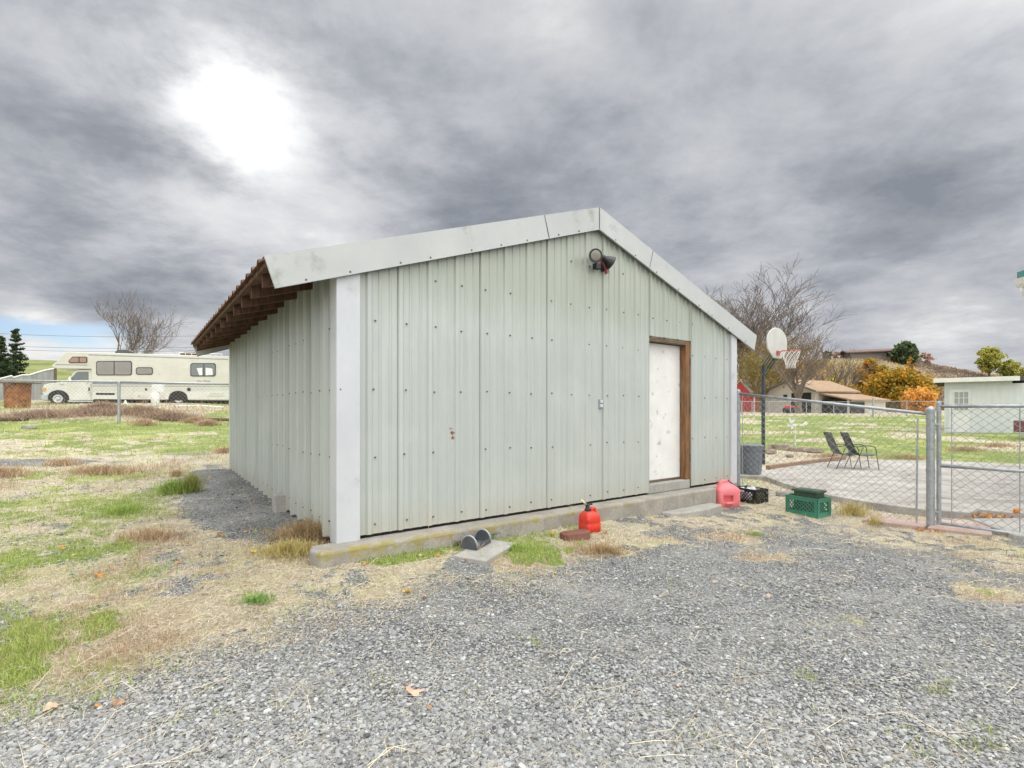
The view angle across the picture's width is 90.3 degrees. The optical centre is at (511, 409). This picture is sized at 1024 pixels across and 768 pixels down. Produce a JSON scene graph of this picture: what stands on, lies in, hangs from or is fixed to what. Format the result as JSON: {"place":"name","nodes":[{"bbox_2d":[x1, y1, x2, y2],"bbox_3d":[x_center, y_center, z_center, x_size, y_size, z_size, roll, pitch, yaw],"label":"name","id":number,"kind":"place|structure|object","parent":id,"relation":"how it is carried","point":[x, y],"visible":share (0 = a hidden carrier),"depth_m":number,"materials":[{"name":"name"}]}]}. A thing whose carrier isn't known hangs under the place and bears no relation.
{"place":"outdoors","nodes":[
{"label":"outdoors","id":0,"kind":"place"},
{"bbox_2d":[10,360,74,379],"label":"hill","id":1,"kind":"structure","parent":0,"point":[36,366],"depth_m":144.24,"materials":[{"name":"plant"}]},
{"bbox_2d":[0,400,1023,767],"bbox_3d":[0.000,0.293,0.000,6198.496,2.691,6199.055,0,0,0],"label":"ground","id":2,"kind":"structure","parent":0,"point":[260,518],"depth_m":4.08,"materials":[{"name":"grey gravel"}]},
{"bbox_2d":[0,336,15,377],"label":"conifer","id":3,"kind":"object","parent":2,"relation":"on","point":[5,363],"visible":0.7,"depth_m":55.95,"materials":[{"name":"green plant"}]},
{"bbox_2d":[0,417,28,420],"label":"timber","id":4,"kind":"object","parent":2,"relation":"on","point":[18,419],"visible":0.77,"depth_m":18.65,"materials":[{"name":"brown wood"}]},
{"bbox_2d":[4,328,29,375],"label":"conifer","id":5,"kind":"object","parent":2,"relation":"on","point":[20,356],"visible":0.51,"depth_m":59.94,"materials":[{"name":"green plant"}]},
{"bbox_2d":[0,382,41,408],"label":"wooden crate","id":6,"kind":"object","parent":2,"relation":"on","point":[21,393],"visible":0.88,"depth_m":22.87,"materials":[{"name":"orange wood"}]},
{"bbox_2d":[0,464,44,477],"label":"weed clump","id":7,"kind":"object","parent":2,"relation":"on","point":[5,471],"visible":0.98,"depth_m":8.71,"materials":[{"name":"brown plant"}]},
{"bbox_2d":[0,368,56,399],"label":"sheet metal wall","id":8,"kind":"structure","parent":2,"relation":"on","point":[47,374],"depth_m":32.47,"materials":[{"name":"metal"}]},
{"bbox_2d":[43,702,64,711],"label":"fallen leaf","id":9,"kind":"object","parent":2,"relation":"on","point":[49,705],"visible":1,"depth_m":2.40,"materials":[{"name":"plant"}]},
{"bbox_2d":[0,408,112,419],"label":"brush mound","id":10,"kind":"object","parent":2,"relation":"on","point":[57,413],"visible":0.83,"depth_m":19.60,"materials":[{"name":"brown plant"}]},
{"bbox_2d":[31,457,89,466],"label":"weed clump","id":11,"kind":"object","parent":2,"relation":"on","point":[64,461],"visible":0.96,"depth_m":10.05,"materials":[{"name":"beige plant"}]},
{"bbox_2d":[16,406,148,416],"bbox_3d":[-16.941,0.069,20.649,6.242,0.548,2.361,0,0,0],"label":"brush mound","id":12,"kind":"object","parent":2,"relation":"on","point":[94,410],"visible":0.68,"depth_m":20.40,"materials":[{"name":"brown plant"}]},
{"bbox_2d":[41,463,156,476],"bbox_3d":[-7.510,1.066,9.209,2.024,0.207,0.981,0,0,0],"label":"weed clump","id":13,"kind":"object","parent":2,"relation":"on","point":[102,470],"visible":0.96,"depth_m":9.12,"materials":[{"name":"beige plant"}]},
{"bbox_2d":[76,399,125,415],"bbox_3d":[-17.050,-0.085,21.291,4.284,0.722,2.268,0,0,0],"label":"brush mound","id":14,"kind":"object","parent":2,"relation":"on","point":[105,405],"visible":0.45,"depth_m":21.12,"materials":[{"name":"brown plant"}]},
{"bbox_2d":[0,379,228,422],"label":"chain link fence","id":15,"kind":"object","parent":2,"relation":"on","point":[119,398],"visible":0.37,"depth_m":18.37,"materials":[{"name":"metal"}]},
{"bbox_2d":[73,502,165,518],"bbox_3d":[-4.664,1.200,6.138,0.885,0.118,0.652,0,0,-12],"label":"grass tuft","id":16,"kind":"object","parent":2,"relation":"on","point":[124,509],"visible":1,"depth_m":6.08,"materials":[{"name":"green plant"}]},
{"bbox_2d":[41,349,228,403],"bbox_3d":[-23.340,-1.991,32.197,10.107,3.523,2.400,0,0,-20],"label":"motorhome","id":17,"kind":"object","parent":2,"relation":"on","point":[130,365],"visible":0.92,"depth_m":31.21,"materials":[{"name":"beige"}]},
{"bbox_2d":[68,357,86,362],"bbox_3d":[-25.657,-2.939,30.093,0.900,0.394,0.048,0,0,-20],"label":"window","id":18,"kind":"structure","parent":17,"relation":"in","point":[74,359],"depth_m":30.09,"materials":[{"name":"glass"}]},
{"bbox_2d":[71,372,87,379],"bbox_3d":[-25.669,-2.004,30.242,0.834,0.508,0.038,0,0,-20],"label":"cab window","id":19,"kind":"structure","parent":17,"relation":"in","point":[78,375],"depth_m":30.24,"materials":[{"name":"grey glass"}]},
{"bbox_2d":[68,382,90,399],"bbox_3d":[-25.669,-1.101,30.233,1.089,1.060,0.048,0,0,-20],"label":"cab door","id":20,"kind":"structure","parent":17,"relation":"in","point":[77,395],"depth_m":30.24,"materials":[{"name":"white paint"}]},
{"bbox_2d":[96,361,131,374],"bbox_3d":[-23.974,-2.503,30.709,1.780,0.911,0.048,0,0,-20],"label":"window","id":21,"kind":"structure","parent":17,"relation":"in","point":[102,367],"depth_m":30.69,"materials":[{"name":"grey glass"}]},
{"bbox_2d":[136,367,152,374],"bbox_3d":[-22.550,-2.368,31.240,0.872,0.472,0.040,0,0,-20],"label":"window","id":22,"kind":"structure","parent":17,"relation":"in","point":[139,370],"depth_m":31.22,"materials":[{"name":"grey glass"}]},
{"bbox_2d":[190,363,215,375],"bbox_3d":[-19.594,-2.529,32.321,1.400,0.870,0.048,0,0,-20],"label":"window","id":23,"kind":"structure","parent":17,"relation":"in","point":[193,366],"depth_m":32.29,"materials":[{"name":"glass"}]},
{"bbox_2d":[91,404,186,416],"bbox_3d":[-15.303,0.059,20.931,5.204,0.638,2.210,0,0,0],"label":"brush mound","id":24,"kind":"object","parent":2,"relation":"on","point":[138,409],"visible":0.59,"depth_m":20.74,"materials":[{"name":"brown plant"}]},
{"bbox_2d":[91,288,195,353],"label":"bare tree","id":25,"kind":"object","parent":2,"relation":"on","point":[139,334],"visible":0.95,"depth_m":45.53,"materials":[{"name":"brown plant"}]},
{"bbox_2d":[122,418,169,426],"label":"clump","id":26,"kind":"object","parent":2,"relation":"on","point":[146,422],"visible":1,"depth_m":17.98,"materials":[{"name":"beige plant"}]},
{"bbox_2d":[100,524,205,544],"bbox_3d":[-3.594,1.229,5.103,1.075,0.151,0.560,0,0,0],"label":"weed clump","id":27,"kind":"object","parent":2,"relation":"on","point":[153,533],"visible":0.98,"depth_m":5.06,"materials":[{"name":"beige plant"}]},
{"bbox_2d":[151,392,159,405],"bbox_3d":[-18.914,-0.552,27.000,0.380,0.762,0.374,0,0,0],"label":"propane tank","id":28,"kind":"object","parent":2,"relation":"on","point":[154,396],"visible":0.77,"depth_m":26.86,"materials":[{"name":"metal"}]},
{"bbox_2d":[152,384,163,392],"bbox_3d":[-19.233,-0.735,27.675,0.580,1.276,0.150,0,0,0],"label":"utility box","id":29,"kind":"object","parent":2,"relation":"on","point":[158,387],"visible":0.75,"depth_m":27.60,"materials":[{"name":"white paint"}]},
{"bbox_2d":[122,409,220,421],"bbox_3d":[-13.550,0.230,20.268,4.386,0.534,2.382,0,0,0],"label":"brush mound","id":30,"kind":"object","parent":2,"relation":"on","point":[172,415],"visible":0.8,"depth_m":20.09,"materials":[{"name":"brown plant"}]},
{"bbox_2d":[138,478,207,496],"bbox_3d":[-4.872,1.093,7.318,0.822,0.246,0.723,0,0,0],"label":"weed plant","id":31,"kind":"object","parent":2,"relation":"on","point":[171,487],"visible":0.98,"depth_m":7.23,"materials":[{"name":"green plant"}]},
{"bbox_2d":[168,468,186,476],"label":"weed clump","id":32,"kind":"object","parent":2,"relation":"on","point":[176,473],"visible":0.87,"depth_m":8.92,"materials":[{"name":"brown plant"}]},
{"bbox_2d":[177,416,205,423],"bbox_3d":[-12.094,0.386,19.455,1.500,0.321,1.162,0,0,22],"label":"brush mound","id":33,"kind":"object","parent":2,"relation":"on","point":[194,419],"visible":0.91,"depth_m":19.34,"materials":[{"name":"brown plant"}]},
{"bbox_2d":[175,470,208,493],"bbox_3d":[-4.654,1.040,7.433,0.604,0.333,0.587,0,0,-44],"label":"weed plant","id":34,"kind":"object","parent":2,"relation":"on","point":[192,478],"visible":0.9,"depth_m":7.40,"materials":[{"name":"green plant"}]},
{"bbox_2d":[159,418,228,420],"bbox_3d":[-12.370,0.399,19.926,2.435,0.172,0.160,0,0,-16],"label":"timber","id":35,"kind":"object","parent":2,"relation":"on","point":[174,419],"visible":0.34,"depth_m":19.74,"materials":[{"name":"brown wood"}]},
{"bbox_2d":[185,418,228,426],"bbox_3d":[-11.211,0.458,18.852,1.588,0.315,1.221,0,0,0],"label":"brush mound","id":36,"kind":"object","parent":2,"relation":"on","point":[207,422],"visible":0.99,"depth_m":18.68,"materials":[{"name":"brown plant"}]},
{"bbox_2d":[200,446,228,454],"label":"weed clump","id":37,"kind":"object","parent":2,"relation":"on","point":[221,450],"visible":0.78,"depth_m":12.31,"materials":[{"name":"beige plant"}]},
{"bbox_2d":[227,590,276,607],"bbox_3d":[-1.861,1.365,3.669,0.331,0.065,0.289,0,0,35],"label":"grass tuft","id":38,"kind":"object","parent":2,"relation":"on","point":[258,598],"visible":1,"depth_m":3.68,"materials":[{"name":"green plant"}]},
{"bbox_2d":[272,493,286,512],"bbox_3d":[-2.884,1.199,6.313,0.140,0.300,0.200,0,0,-36],"label":"concrete block","id":39,"kind":"object","parent":2,"relation":"on","point":[278,502],"depth_m":6.23,"materials":[{"name":"concrete"}]},
{"bbox_2d":[237,535,322,564],"bbox_3d":[-1.999,1.255,4.635,0.864,0.187,0.597,0,0,0],"label":"weed tuft","id":40,"kind":"object","parent":2,"relation":"on","point":[288,547],"visible":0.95,"depth_m":4.61,"materials":[{"name":"beige plant"}]},
{"bbox_2d":[244,514,329,550],"bbox_3d":[-2.096,1.208,5.140,1.369,0.288,1.122,0,0,0],"label":"weed heap","id":41,"kind":"object","parent":2,"relation":"on","point":[308,529],"visible":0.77,"depth_m":5.05,"materials":[{"name":"brown plant"}]},
{"bbox_2d":[191,207,756,568],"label":"metal shed","id":42,"kind":"structure","parent":2,"relation":"on","point":[465,378],"depth_m":5.93,"materials":[{"name":"grey metal"}]},
{"bbox_2d":[589,248,615,273],"bbox_3d":[1.143,-1.912,6.578,0.496,0.237,0.239,0,0,-36],"label":"flood light","id":43,"kind":"object","parent":42,"relation":"attached to","point":[605,264],"visible":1,"depth_m":6.59,"materials":[{"name":"black plastic"}]},
{"bbox_2d":[649,343,679,481],"bbox_3d":[2.234,0.042,7.708,0.955,2.065,0.048,0,0,-36],"label":"door","id":44,"kind":"structure","parent":42,"relation":"in","point":[664,360],"depth_m":7.75,"materials":[{"name":"paint"}]},
{"bbox_2d":[454,539,513,565],"bbox_3d":[-0.255,1.390,4.980,0.340,0.060,0.680,2,1,24],"label":"concrete slab","id":45,"kind":"object","parent":2,"relation":"on","point":[490,553],"depth_m":4.83,"materials":[{"name":"concrete"}]},
{"bbox_2d":[460,528,491,549],"bbox_3d":[-0.357,1.285,5.076,0.198,0.139,0.312,0,0,24],"label":"hose guide","id":46,"kind":"object","parent":45,"relation":"on","point":[470,542],"visible":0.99,"depth_m":4.98,"materials":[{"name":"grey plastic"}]},
{"bbox_2d":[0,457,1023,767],"bbox_3d":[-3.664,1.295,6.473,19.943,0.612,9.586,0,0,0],"label":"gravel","id":47,"kind":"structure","parent":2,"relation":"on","point":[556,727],"depth_m":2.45,"materials":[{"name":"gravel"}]},
{"bbox_2d":[398,684,424,694],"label":"fallen leaf","id":48,"kind":"object","parent":47,"relation":"on","point":[409,689],"visible":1,"depth_m":2.53,"materials":[{"name":"plant"}]},
{"bbox_2d":[0,401,1023,758],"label":"green grass","id":49,"kind":"structure","parent":2,"relation":"on","point":[16,659],"depth_m":4.21,"materials":[{"name":"green plant"}]},
{"bbox_2d":[0,399,1023,767],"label":"dry grass","id":50,"kind":"structure","parent":2,"relation":"on","point":[334,571],"depth_m":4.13,"materials":[{"name":"beige plant"}]},
{"bbox_2d":[0,397,1023,697],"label":"brown weeds","id":51,"kind":"object","parent":2,"relation":"on","point":[252,553],"visible":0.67,"depth_m":4.43,"materials":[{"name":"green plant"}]},
{"bbox_2d":[498,541,542,554],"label":"grass tuft","id":52,"kind":"object","parent":2,"relation":"on","point":[515,548],"visible":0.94,"depth_m":5.11,"materials":[{"name":"green plant"}]},
{"bbox_2d":[559,529,589,540],"bbox_3d":[0.692,1.381,5.584,0.335,0.085,0.170,-2,1,-22],"label":"paver brick","id":53,"kind":"object","parent":2,"relation":"on","point":[580,534],"visible":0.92,"depth_m":5.52,"materials":[{"name":"brick"}]},
{"bbox_2d":[578,499,600,533],"bbox_3d":[0.896,1.232,5.931,0.238,0.392,0.194,0,0,-32],"label":"gas can","id":54,"kind":"object","parent":2,"relation":"on","point":[589,519],"visible":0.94,"depth_m":5.88,"materials":[{"name":"red plastic"}]},
{"bbox_2d":[546,541,656,560],"bbox_3d":[0.882,1.415,5.114,1.133,0.150,0.661,0,0,0],"label":"weed heap","id":55,"kind":"object","parent":2,"relation":"on","point":[607,549],"visible":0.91,"depth_m":5.10,"materials":[{"name":"beige plant"}]},
{"bbox_2d":[363,512,1018,539],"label":"leaf litter","id":56,"kind":"object","parent":2,"relation":"on","point":[989,515],"visible":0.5,"depth_m":7.12,"materials":[{"name":"plant"}]},
{"bbox_2d":[661,503,721,516],"bbox_3d":[2.656,1.525,7.398,1.211,0.190,0.272,0,0,-36],"label":"concrete step","id":57,"kind":"object","parent":2,"relation":"on","point":[709,509],"visible":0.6,"depth_m":7.32,"materials":[{"name":"concrete"}]},
{"bbox_2d":[715,476,739,507],"bbox_3d":[3.474,1.329,8.298,0.400,0.501,0.372,0,0,-10],"label":"gas can","id":58,"kind":"object","parent":2,"relation":"on","point":[728,493],"visible":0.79,"depth_m":8.17,"materials":[{"name":"red plastic"}]},
{"bbox_2d":[737,379,765,411],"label":"barn","id":59,"kind":"structure","parent":2,"relation":"on","point":[741,387],"depth_m":66.57,"materials":[{"name":"red"}]},
{"bbox_2d":[737,485,768,503],"bbox_3d":[4.041,1.450,8.615,0.334,0.260,0.432,0,0,-26],"label":"milk crate","id":60,"kind":"object","parent":2,"relation":"on","point":[755,496],"visible":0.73,"depth_m":8.45,"materials":[{"name":"black plastic"}]},
{"bbox_2d":[737,341,798,411],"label":"bare tree","id":61,"kind":"object","parent":2,"relation":"on","point":[753,365],"visible":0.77,"depth_m":59.44,"materials":[{"name":"brown plant"}]},
{"bbox_2d":[767,444,792,449],"bbox_3d":[9.355,1.307,17.764,0.855,0.249,0.504,0,0,0],"label":"stone","id":62,"kind":"object","parent":2,"relation":"on","point":[777,446],"visible":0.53,"depth_m":17.59,"materials":[{"name":"stone"}]},
{"bbox_2d":[704,253,857,378],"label":"bare tree","id":63,"kind":"object","parent":2,"relation":"on","point":[789,325],"visible":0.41,"depth_m":71.58,"materials":[{"name":"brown plant"}]},
{"bbox_2d":[761,328,800,464],"bbox_3d":[7.221,-0.201,13.761,0.886,4.046,0.865,0,0,4],"label":"basketball hoop","id":64,"kind":"object","parent":2,"relation":"on","point":[776,339],"visible":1,"depth_m":13.88,"materials":[{"name":"white metal"}]},
{"bbox_2d":[737,325,828,388],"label":"bare tree","id":65,"kind":"object","parent":2,"relation":"on","point":[768,353],"visible":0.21,"depth_m":64.88,"materials":[{"name":"brown plant"}]},
{"bbox_2d":[745,313,840,412],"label":"bare tree","id":66,"kind":"object","parent":2,"relation":"on","point":[807,377],"visible":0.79,"depth_m":51.70,"materials":[{"name":"brown plant"}]},
{"bbox_2d":[785,447,805,451],"bbox_3d":[9.605,1.355,17.252,0.685,0.196,0.411,0,0,8],"label":"stone","id":67,"kind":"object","parent":2,"relation":"on","point":[794,449],"visible":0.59,"depth_m":17.09,"materials":[{"name":"stone"}]},
{"bbox_2d":[787,418,807,445],"bbox_3d":[10.630,0.873,18.992,0.776,1.154,0.065,0,0,0],"label":"weather vane","id":68,"kind":"object","parent":2,"relation":"on","point":[795,425],"visible":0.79,"depth_m":18.98,"materials":[{"name":"white paint"}]},
{"bbox_2d":[766,456,845,469],"bbox_3d":[7.975,1.445,13.650,4.400,0.190,0.100,0,0,-36],"label":"edging timber","id":69,"kind":"object","parent":2,"relation":"on","point":[803,462],"visible":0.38,"depth_m":13.37,"materials":[{"name":"wood"}]},
{"bbox_2d":[785,493,830,518],"bbox_3d":[4.441,1.438,7.644,0.342,0.285,0.502,0,0,-28],"label":"milk crate","id":70,"kind":"object","parent":2,"relation":"on","point":[817,514],"visible":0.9,"depth_m":7.49,"materials":[{"name":"green plastic"}]},
{"bbox_2d":[792,487,826,512],"bbox_3d":[4.460,1.377,7.654,0.260,0.366,0.380,0,0,-32],"label":"storage box","id":71,"kind":"object","parent":70,"relation":"in","point":[810,493],"visible":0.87,"depth_m":7.56,"materials":[{"name":"plastic"}]},
{"bbox_2d":[805,447,823,452],"bbox_3d":[10.067,1.380,17.099,0.486,0.209,0.762,0,0,-25],"label":"stone","id":72,"kind":"object","parent":2,"relation":"on","point":[810,450],"visible":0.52,"depth_m":16.89,"materials":[{"name":"stone"}]},
{"bbox_2d":[765,375,890,413],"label":"garage","id":73,"kind":"structure","parent":2,"relation":"on","point":[817,390],"depth_m":55.38,"materials":[{"name":"beige paint"}]},
{"bbox_2d":[802,350,858,383],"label":"bare tree","id":74,"kind":"object","parent":2,"relation":"on","point":[841,376],"visible":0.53,"depth_m":68.05,"materials":[{"name":"brown plant"}]},
{"bbox_2d":[737,389,935,527],"bbox_3d":[4.729,0.706,7.796,0.104,2.128,2.772,0,0,-37],"label":"chain link fence","id":75,"kind":"object","parent":2,"relation":"on","point":[930,440],"visible":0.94,"depth_m":7.36,"materials":[{"name":"metal"}]},
{"bbox_2d":[935,401,1023,533],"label":"gate","id":76,"kind":"structure","parent":75,"relation":"attached to","point":[939,465],"depth_m":6.47,"materials":[{"name":"metal"}]},
{"bbox_2d":[799,452,880,458],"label":"lawn weeds","id":77,"kind":"object","parent":2,"relation":"on","point":[822,455],"visible":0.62,"depth_m":15.74,"materials":[{"name":"brown plant"}]},
{"bbox_2d":[740,398,943,417],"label":"field fence","id":78,"kind":"object","parent":2,"relation":"on","point":[880,402],"visible":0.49,"depth_m":43.56,"materials":[{"name":"metal"}]},
{"bbox_2d":[819,354,880,386],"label":"bare tree","id":79,"kind":"object","parent":2,"relation":"on","point":[853,378],"visible":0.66,"depth_m":76.53,"materials":[{"name":"brown plant"}]},
{"bbox_2d":[827,500,879,517],"bbox_3d":[5.011,1.439,7.497,0.712,0.248,0.570,0,0,-24],"label":"weed clump","id":80,"kind":"object","parent":2,"relation":"on","point":[851,509],"visible":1,"depth_m":7.44,"materials":[{"name":"beige plant"}]},
{"bbox_2d":[852,356,888,393],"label":"autumn tree","id":81,"kind":"object","parent":2,"relation":"on","point":[868,364],"visible":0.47,"depth_m":77.45,"materials":[{"name":"orange plant"}]},
{"bbox_2d":[865,512,886,525],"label":"weed clump","id":82,"kind":"object","parent":2,"relation":"on","point":[875,521],"visible":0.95,"depth_m":6.91,"materials":[{"name":"beige plant"}]},
{"bbox_2d":[863,514,926,530],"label":"paving slab","id":83,"kind":"structure","parent":2,"relation":"on","point":[889,521],"depth_m":6.89,"materials":[{"name":"concrete"}]},
{"bbox_2d":[857,363,942,409],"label":"autumn tree","id":84,"kind":"object","parent":2,"relation":"on","point":[892,385],"visible":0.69,"depth_m":64.68,"materials":[{"name":"orange plant"}]},
{"bbox_2d":[873,453,952,459],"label":"lawn weeds","id":85,"kind":"object","parent":2,"relation":"on","point":[908,456],"visible":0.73,"depth_m":15.40,"materials":[{"name":"brown plant"}]},
{"bbox_2d":[899,385,938,411],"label":"autumn shrub","id":86,"kind":"object","parent":2,"relation":"on","point":[920,393],"visible":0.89,"depth_m":57.38,"materials":[{"name":"orange plant"}]},
{"bbox_2d":[927,522,992,537],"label":"paving slab","id":87,"kind":"structure","parent":2,"relation":"on","point":[963,531],"depth_m":6.46,"materials":[{"name":"concrete"}]},
{"bbox_2d":[935,517,985,525],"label":"paving slab","id":88,"kind":"structure","parent":2,"relation":"on","point":[959,521],"depth_m":6.95,"materials":[{"name":"concrete"}]},
{"bbox_2d":[925,446,999,451],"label":"lawn weeds","id":89,"kind":"object","parent":2,"relation":"on","point":[964,449],"visible":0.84,"depth_m":16.82,"materials":[{"name":"brown plant"}]},
{"bbox_2d":[933,376,1023,433],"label":"garden shed","id":90,"kind":"structure","parent":2,"relation":"on","point":[985,390],"depth_m":23.61,"materials":[{"name":"paint"}]},
{"bbox_2d":[950,389,969,431],"bbox_3d":[21.198,0.063,24.103,0.721,2.014,0.110,0,0,40],"label":"door","id":91,"kind":"structure","parent":90,"relation":"in","point":[957,397],"depth_m":24.09,"materials":[{"name":"white paint"}]},
{"bbox_2d":[967,442,1022,447],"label":"lawn weeds","id":92,"kind":"object","parent":2,"relation":"on","point":[995,445],"visible":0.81,"depth_m":17.85,"materials":[{"name":"brown plant"}]},
{"bbox_2d":[1013,270,1023,296],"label":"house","id":93,"kind":"structure","parent":2,"relation":"on","point":[1019,282],"depth_m":8.95,"materials":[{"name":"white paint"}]},
{"bbox_2d":[1013,420,1023,435],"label":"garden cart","id":94,"kind":"object","parent":2,"relation":"on","point":[1015,427],"visible":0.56,"depth_m":20.62,"materials":[{"name":"red paint"}]},
{"bbox_2d":[0,0,1023,374],"label":"sky","id":95,"kind":"structure","parent":0,"point":[160,149],"materials":[{"name":"grey"}]},
{"bbox_2d":[740,459,1023,519],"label":"patio","id":96,"kind":"structure","parent":0,"point":[945,491],"depth_m":9.79,"materials":[{"name":"concrete"}]},
{"bbox_2d":[740,444,765,474],"bbox_3d":[5.374,1.108,11.405,0.487,0.660,0.487,0,0,-11],"label":"trash can","id":97,"kind":"object","parent":96,"relation":"on","point":[752,459],"visible":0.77,"depth_m":11.24,"materials":[{"name":"grey plastic"}]},
{"bbox_2d":[823,432,861,468],"bbox_3d":[8.126,0.998,12.556,0.673,0.888,0.509,0,0,10],"label":"patio chair","id":98,"kind":"object","parent":96,"relation":"on","point":[832,446],"visible":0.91,"depth_m":12.53,"materials":[{"name":"grey fabric"}]},
{"bbox_2d":[840,432,878,469],"bbox_3d":[8.466,0.998,12.427,0.673,0.888,0.509,0,0,12],"label":"patio chair","id":99,"kind":"object","parent":96,"relation":"on","point":[849,441],"visible":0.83,"depth_m":12.43,"materials":[{"name":"grey fabric"}]},
{"bbox_2d":[795,359,968,379],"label":"hill","id":100,"kind":"structure","parent":0,"point":[925,369],"depth_m":153.43,"materials":[{"name":"soil"}]},
{"bbox_2d":[839,348,892,359],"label":"hill house","id":101,"kind":"structure","parent":100,"relation":"on","point":[877,353],"depth_m":166.60,"materials":[{"name":"brown"}]},
{"bbox_2d":[737,358,1001,409],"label":"hillside brush","id":102,"kind":"object","parent":100,"relation":"on","point":[937,368],"visible":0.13,"depth_m":153.40,"materials":[{"name":"brown plant"}]},
{"bbox_2d":[888,340,921,364],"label":"tree","id":103,"kind":"object","parent":100,"relation":"on","point":[902,352],"visible":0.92,"depth_m":158.85,"materials":[{"name":"green plant"}]},
{"bbox_2d":[918,352,936,362],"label":"hill tree","id":104,"kind":"object","parent":100,"relation":"on","point":[927,357],"visible":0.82,"depth_m":164.25,"materials":[{"name":"brown plant"}]},
{"bbox_2d":[974,346,1008,376],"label":"yellow tree","id":105,"kind":"object","parent":100,"relation":"on","point":[988,361],"visible":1,"depth_m":148.84,"materials":[{"name":"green plant"}]},
{"bbox_2d":[995,359,1023,375],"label":"yellow tree","id":106,"kind":"object","parent":100,"relation":"on","point":[1011,367],"visible":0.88,"depth_m":147.07,"materials":[{"name":"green plant"}]},
{"bbox_2d":[971,518,1023,540],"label":"path","id":107,"kind":"structure","parent":0,"point":[1013,536],"depth_m":6.65,"materials":[{"name":"concrete"}]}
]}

